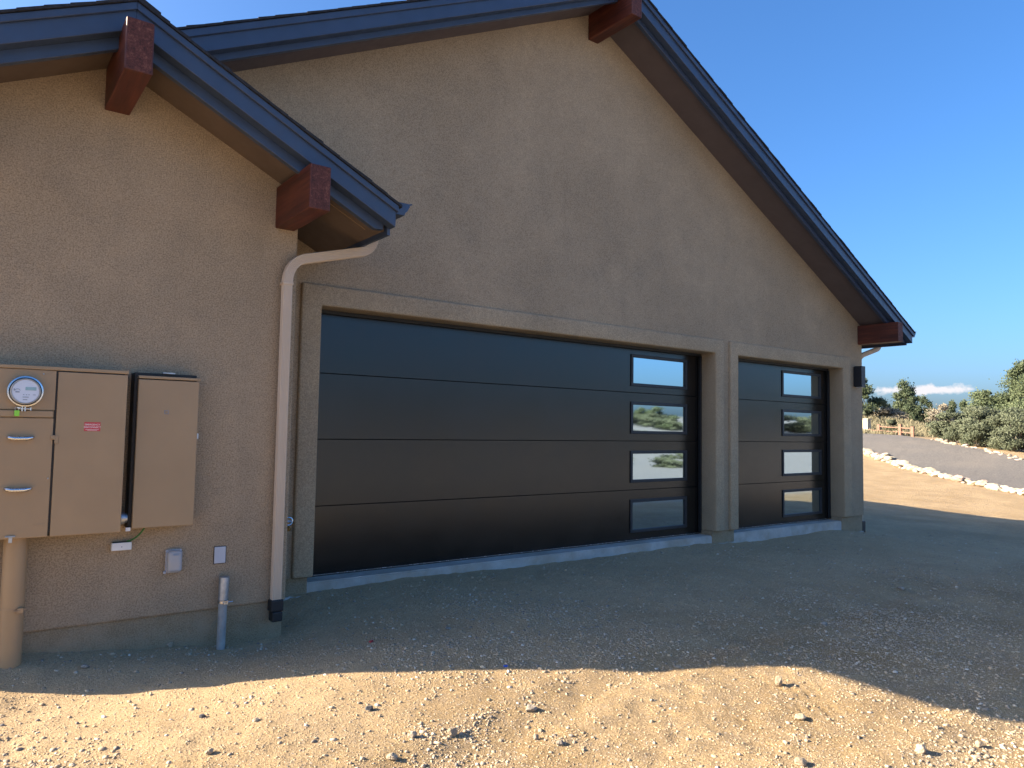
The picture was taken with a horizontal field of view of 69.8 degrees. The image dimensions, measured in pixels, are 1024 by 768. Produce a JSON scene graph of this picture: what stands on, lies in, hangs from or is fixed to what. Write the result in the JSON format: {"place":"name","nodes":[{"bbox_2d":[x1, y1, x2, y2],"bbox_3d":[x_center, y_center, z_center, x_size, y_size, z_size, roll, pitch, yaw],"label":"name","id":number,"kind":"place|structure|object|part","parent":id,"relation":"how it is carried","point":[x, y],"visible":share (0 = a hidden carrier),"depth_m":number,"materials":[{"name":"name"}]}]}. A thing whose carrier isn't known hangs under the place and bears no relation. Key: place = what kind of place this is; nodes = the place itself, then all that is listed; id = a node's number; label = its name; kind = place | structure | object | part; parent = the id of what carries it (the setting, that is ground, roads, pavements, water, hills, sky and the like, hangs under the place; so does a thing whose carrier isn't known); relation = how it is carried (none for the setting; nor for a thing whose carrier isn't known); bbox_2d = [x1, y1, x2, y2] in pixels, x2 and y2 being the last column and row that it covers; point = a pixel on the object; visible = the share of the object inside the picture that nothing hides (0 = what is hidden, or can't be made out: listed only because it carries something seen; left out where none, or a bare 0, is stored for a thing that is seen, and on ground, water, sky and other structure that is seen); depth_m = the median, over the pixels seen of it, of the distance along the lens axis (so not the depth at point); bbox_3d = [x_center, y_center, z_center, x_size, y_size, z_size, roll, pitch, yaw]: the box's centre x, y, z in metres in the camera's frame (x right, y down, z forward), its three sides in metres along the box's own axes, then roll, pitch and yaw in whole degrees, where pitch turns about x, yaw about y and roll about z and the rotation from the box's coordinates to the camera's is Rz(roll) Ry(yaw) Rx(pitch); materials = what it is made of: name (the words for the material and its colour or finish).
{"place":"outdoors","nodes":[
{"label":"outdoors","id":0,"kind":"place"},
{"bbox_2d":[0,422,1023,767],"bbox_3d":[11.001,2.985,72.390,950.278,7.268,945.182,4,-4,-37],"label":"ground","id":1,"kind":"structure","parent":0,"point":[900,504],"depth_m":4.53,"materials":[{"name":"soil"}]},
{"bbox_2d":[205,748,213,753],"bbox_3d":[-1.375,1.668,3.337,0.038,0.024,0.028,4,-4,-37],"label":"rock","id":2,"kind":"object","parent":1,"relation":"on","point":[210,751],"visible":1,"depth_m":3.33,"materials":[{"name":"grey stone"}]},
{"bbox_2d":[216,576,232,649],"bbox_3d":[-2.010,1.717,5.108,0.096,0.742,0.075,-1,-4,27],"label":"conduit stub","id":3,"kind":"object","parent":1,"relation":"on","point":[223,601],"visible":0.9,"depth_m":5.10,"materials":[{"name":"grey plastic"}]},
{"bbox_2d":[365,705,372,710],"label":"rock","id":4,"kind":"object","parent":1,"relation":"on","point":[369,707],"visible":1,"depth_m":3.81,"materials":[{"name":"grey stone"}]},
{"bbox_2d":[386,752,397,759],"bbox_3d":[-0.546,1.697,3.341,0.052,0.032,0.040,1,-4,0],"label":"rock","id":5,"kind":"object","parent":1,"relation":"on","point":[392,756],"visible":1,"depth_m":3.33,"materials":[{"name":"beige stone"}]},
{"bbox_2d":[410,731,416,737],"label":"rock","id":6,"kind":"object","parent":1,"relation":"on","point":[413,734],"visible":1,"depth_m":3.54,"materials":[{"name":"grey stone"}]},
{"bbox_2d":[447,727,456,736],"bbox_3d":[-0.295,1.713,3.608,0.039,0.047,0.046,-1,-4,30],"label":"rock","id":7,"kind":"object","parent":1,"relation":"on","point":[451,731],"visible":1,"depth_m":3.60,"materials":[{"name":"grey stone"}]},
{"bbox_2d":[0,0,915,653],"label":"garage house","id":8,"kind":"structure","parent":1,"relation":"on","point":[410,288],"depth_m":7.14,"materials":[{"name":"paint"}]},
{"bbox_2d":[0,538,28,668],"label":"service conduit","id":9,"kind":"object","parent":8,"relation":"attached to","point":[13,581],"visible":0.8,"depth_m":4.31,"materials":[{"name":"beige metal"}]},
{"bbox_2d":[0,364,128,542],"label":"meter cabinet","id":10,"kind":"object","parent":8,"relation":"attached to","point":[62,444],"visible":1,"depth_m":4.45,"materials":[{"name":"beige metal"}]},
{"bbox_2d":[6,376,43,411],"bbox_3d":[-2.863,0.057,4.321,0.184,0.210,0.051,4,-4,-37],"label":"electric meter","id":11,"kind":"object","parent":10,"relation":"attached to","point":[24,391],"visible":1,"depth_m":4.31,"materials":[{"name":"glass"}]},
{"bbox_2d":[14,407,19,415],"bbox_3d":[-2.896,0.160,4.296,0.025,0.055,0.010,4,-4,-37],"label":"seal tag","id":12,"kind":"object","parent":11,"relation":"hanging from","point":[16,412],"visible":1,"depth_m":4.29,"materials":[{"name":"plastic"}]},
{"bbox_3d":[-2.607,0.429,4.536,0.378,0.989,0.017,4,-4,-37],"label":"door","id":13,"kind":"part","parent":10,"relation":"part of","materials":[{"name":"beige metal"}]},
{"bbox_2d":[111,541,131,550],"bbox_3d":[-2.550,1.057,4.794,0.118,0.054,0.036,4,-4,-37],"label":"ground bar cover","id":14,"kind":"object","parent":8,"relation":"attached to","point":[120,545],"visible":1,"depth_m":4.78,"materials":[{"name":"white plastic"}]},
{"bbox_2d":[121,372,200,530],"bbox_3d":[-2.365,0.440,4.893,0.482,1.032,0.155,4,-4,-37],"label":"breaker box","id":15,"kind":"object","parent":8,"relation":"attached to","point":[163,435],"visible":0.91,"depth_m":4.84,"materials":[{"name":"beige metal"}]},
{"bbox_2d":[127,528,144,541],"bbox_3d":[-2.471,0.986,4.830,0.112,0.104,0.011,2,-4,-18],"label":"ground wire","id":16,"kind":"object","parent":15,"relation":"attached to","point":[136,536],"visible":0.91,"depth_m":4.83,"materials":[{"name":"green metal"}]},
{"bbox_2d":[163,548,181,573],"bbox_3d":[-2.290,1.200,4.968,0.116,0.160,0.066,4,-4,-37],"label":"outdoor outlet","id":17,"kind":"object","parent":8,"relation":"attached to","point":[173,560],"visible":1,"depth_m":4.95,"materials":[{"name":"white plastic"}]},
{"bbox_2d":[213,546,225,563],"bbox_3d":[-2.059,1.205,5.178,0.085,0.123,0.012,4,-4,-37],"label":"cover plate","id":18,"kind":"object","parent":8,"relation":"attached to","point":[219,555],"visible":1,"depth_m":5.17,"materials":[{"name":"white plastic"}]},
{"bbox_2d":[287,517,292,530],"bbox_3d":[-1.889,1.161,6.119,0.078,0.125,0.162,4,-4,-37],"label":"hose bib","id":19,"kind":"object","parent":8,"relation":"attached to","point":[288,526],"visible":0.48,"depth_m":6.07,"materials":[{"name":"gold metal"}]},
{"bbox_2d":[307,310,701,577],"bbox_3d":[0.326,0.624,8.244,5.677,2.478,0.115,4,-4,-37],"label":"garage door","id":20,"kind":"structure","parent":8,"relation":"in","point":[437,442],"depth_m":7.81,"materials":[{"name":"black metal"}]},
{"bbox_2d":[738,358,830,528],"bbox_3d":[3.984,0.856,11.004,2.920,2.478,0.115,4,-4,-37],"label":"garage door","id":21,"kind":"structure","parent":8,"relation":"in","point":[784,469],"depth_m":11.05,"materials":[{"name":"black metal"}]},
{"bbox_2d":[853,366,864,387],"bbox_3d":[5.622,-0.115,11.889,0.123,0.342,0.139,4,-4,-37],"label":"wall light","id":22,"kind":"object","parent":8,"relation":"attached to","point":[859,375],"visible":1,"depth_m":11.84,"materials":[{"name":"black plastic"}]},
{"bbox_2d":[526,704,536,711],"bbox_3d":[0.105,1.739,3.935,0.061,0.037,0.066,1,-4,4],"label":"rock","id":23,"kind":"object","parent":1,"relation":"on","point":[531,708],"visible":1,"depth_m":3.91,"materials":[{"name":"beige stone"}]},
{"bbox_2d":[556,740,563,745],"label":"rock","id":24,"kind":"object","parent":1,"relation":"on","point":[560,742],"visible":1,"depth_m":3.54,"materials":[{"name":"grey stone"}]},
{"bbox_2d":[775,675,781,686],"bbox_3d":[1.566,1.746,4.313,0.042,0.066,0.040,0,-4,18],"label":"rock","id":25,"kind":"object","parent":1,"relation":"on","point":[778,680],"visible":1,"depth_m":4.30,"materials":[{"name":"beige stone"}]},
{"bbox_2d":[794,713,805,719],"bbox_3d":[1.514,1.750,3.864,0.062,0.026,0.061,4,-4,-37],"label":"rock","id":26,"kind":"object","parent":1,"relation":"on","point":[800,716],"visible":1,"depth_m":3.85,"materials":[{"name":"beige stone"}]},
{"bbox_2d":[794,757,806,766],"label":"rock","id":27,"kind":"object","parent":1,"relation":"on","point":[800,761],"visible":1,"depth_m":3.36,"materials":[{"name":"beige stone"}]},
{"bbox_2d":[863,419,871,429],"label":"block pillar","id":28,"kind":"structure","parent":1,"relation":"on","point":[866,423],"depth_m":48.34,"materials":[{"name":"white concrete"}]},
{"bbox_2d":[862,378,887,414],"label":"juniper tree","id":29,"kind":"object","parent":1,"relation":"on","point":[874,403],"visible":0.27,"depth_m":55.37,"materials":[{"name":"green plant"}]},
{"bbox_2d":[862,404,890,415],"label":"scrub bush","id":30,"kind":"object","parent":1,"relation":"on","point":[871,412],"visible":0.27,"depth_m":57.67,"materials":[{"name":"green plant"}]},
{"bbox_2d":[869,407,906,418],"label":"scrub bush","id":31,"kind":"object","parent":1,"relation":"on","point":[893,413],"visible":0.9,"depth_m":55.73,"materials":[{"name":"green plant"}]},
{"bbox_2d":[885,419,897,430],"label":"scrub bush","id":32,"kind":"object","parent":1,"relation":"on","point":[893,422],"visible":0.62,"depth_m":47.97,"materials":[{"name":"green plant"}]},
{"bbox_2d":[869,424,914,436],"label":"split rail fence","id":33,"kind":"object","parent":1,"relation":"on","point":[899,431],"visible":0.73,"depth_m":44.45,"materials":[{"name":"brown wood"}]},
{"bbox_2d":[879,377,926,422],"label":"juniper tree","id":34,"kind":"object","parent":1,"relation":"on","point":[905,401],"visible":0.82,"depth_m":59.63,"materials":[{"name":"green plant"}]},
{"bbox_2d":[915,743,925,753],"bbox_3d":[1.957,1.746,3.513,0.052,0.049,0.043,4,-4,-37],"label":"rock","id":35,"kind":"object","parent":1,"relation":"on","point":[920,748],"visible":1,"depth_m":3.50,"materials":[{"name":"beige stone"}]},
{"bbox_2d":[862,414,985,437],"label":"dry grass","id":36,"kind":"structure","parent":1,"relation":"on","point":[921,429],"depth_m":49.99,"materials":[{"name":"plant"}]},
{"bbox_2d":[915,394,935,421],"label":"juniper bush","id":37,"kind":"object","parent":1,"relation":"on","point":[923,400],"visible":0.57,"depth_m":58.71,"materials":[{"name":"green plant"}]},
{"bbox_2d":[919,402,953,423],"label":"scrub bush","id":38,"kind":"object","parent":1,"relation":"on","point":[934,412],"visible":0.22,"depth_m":57.52,"materials":[{"name":"beige plant"}]},
{"bbox_2d":[863,448,1023,494],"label":"stone edging","id":39,"kind":"object","parent":1,"relation":"on","point":[901,464],"visible":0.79,"depth_m":26.46,"materials":[{"name":"white stone"}]},
{"bbox_2d":[924,412,975,441],"bbox_3d":[22.451,2.222,37.554,2.155,1.809,2.402,2,-4,-23],"label":"manzanita shrub","id":40,"kind":"object","parent":1,"relation":"on","point":[945,429],"visible":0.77,"depth_m":37.37,"materials":[{"name":"green plant"}]},
{"bbox_2d":[942,399,957,418],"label":"oak tree","id":41,"kind":"object","parent":1,"relation":"on","point":[952,405],"visible":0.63,"depth_m":77.78,"materials":[{"name":"green plant"}]},
{"bbox_2d":[959,399,966,411],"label":"oak tree","id":42,"kind":"object","parent":1,"relation":"on","point":[962,404],"visible":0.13,"depth_m":79.83,"materials":[{"name":"green plant"}]},
{"bbox_2d":[931,438,1023,459],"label":"stone edging","id":43,"kind":"object","parent":1,"relation":"on","point":[966,445],"visible":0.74,"depth_m":32.92,"materials":[{"name":"white stone"}]},
{"bbox_2d":[953,403,1002,446],"bbox_3d":[22.809,2.053,35.459,3.005,2.232,2.381,4,-4,-37],"label":"manzanita shrub","id":44,"kind":"object","parent":1,"relation":"on","point":[973,430],"visible":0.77,"depth_m":35.09,"materials":[{"name":"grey plant"}]},
{"bbox_2d":[975,740,982,747],"bbox_3d":[2.316,1.787,3.641,0.038,0.037,0.030,2,-4,-19],"label":"rock","id":45,"kind":"object","parent":1,"relation":"on","point":[978,744],"visible":1,"depth_m":3.63,"materials":[{"name":"beige stone"}]},
{"bbox_2d":[962,387,1016,436],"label":"oak tree","id":46,"kind":"object","parent":1,"relation":"on","point":[983,397],"visible":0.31,"depth_m":46.64,"materials":[{"name":"green plant"}]},
{"bbox_2d":[982,405,1023,450],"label":"manzanita shrub","id":47,"kind":"object","parent":1,"relation":"on","point":[1006,434],"visible":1,"depth_m":33.19,"materials":[{"name":"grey plant"}]},
{"bbox_2d":[989,358,1023,436],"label":"oak tree","id":48,"kind":"object","parent":1,"relation":"on","point":[1016,381],"visible":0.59,"depth_m":45.38,"materials":[{"name":"green plant"}]},
{"bbox_2d":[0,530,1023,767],"bbox_3d":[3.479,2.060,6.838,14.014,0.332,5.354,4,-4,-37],"label":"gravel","id":49,"kind":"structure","parent":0,"point":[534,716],"depth_m":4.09,"materials":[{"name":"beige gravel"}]},
{"bbox_2d":[0,0,1023,412],"label":"sky","id":50,"kind":"structure","parent":0,"point":[901,122],"materials":[{"name":"blue"}]},
{"bbox_2d":[863,433,1023,488],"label":"gravel road","id":51,"kind":"structure","parent":0,"point":[975,464],"depth_m":30.88,"materials":[{"name":"grey gravel"}]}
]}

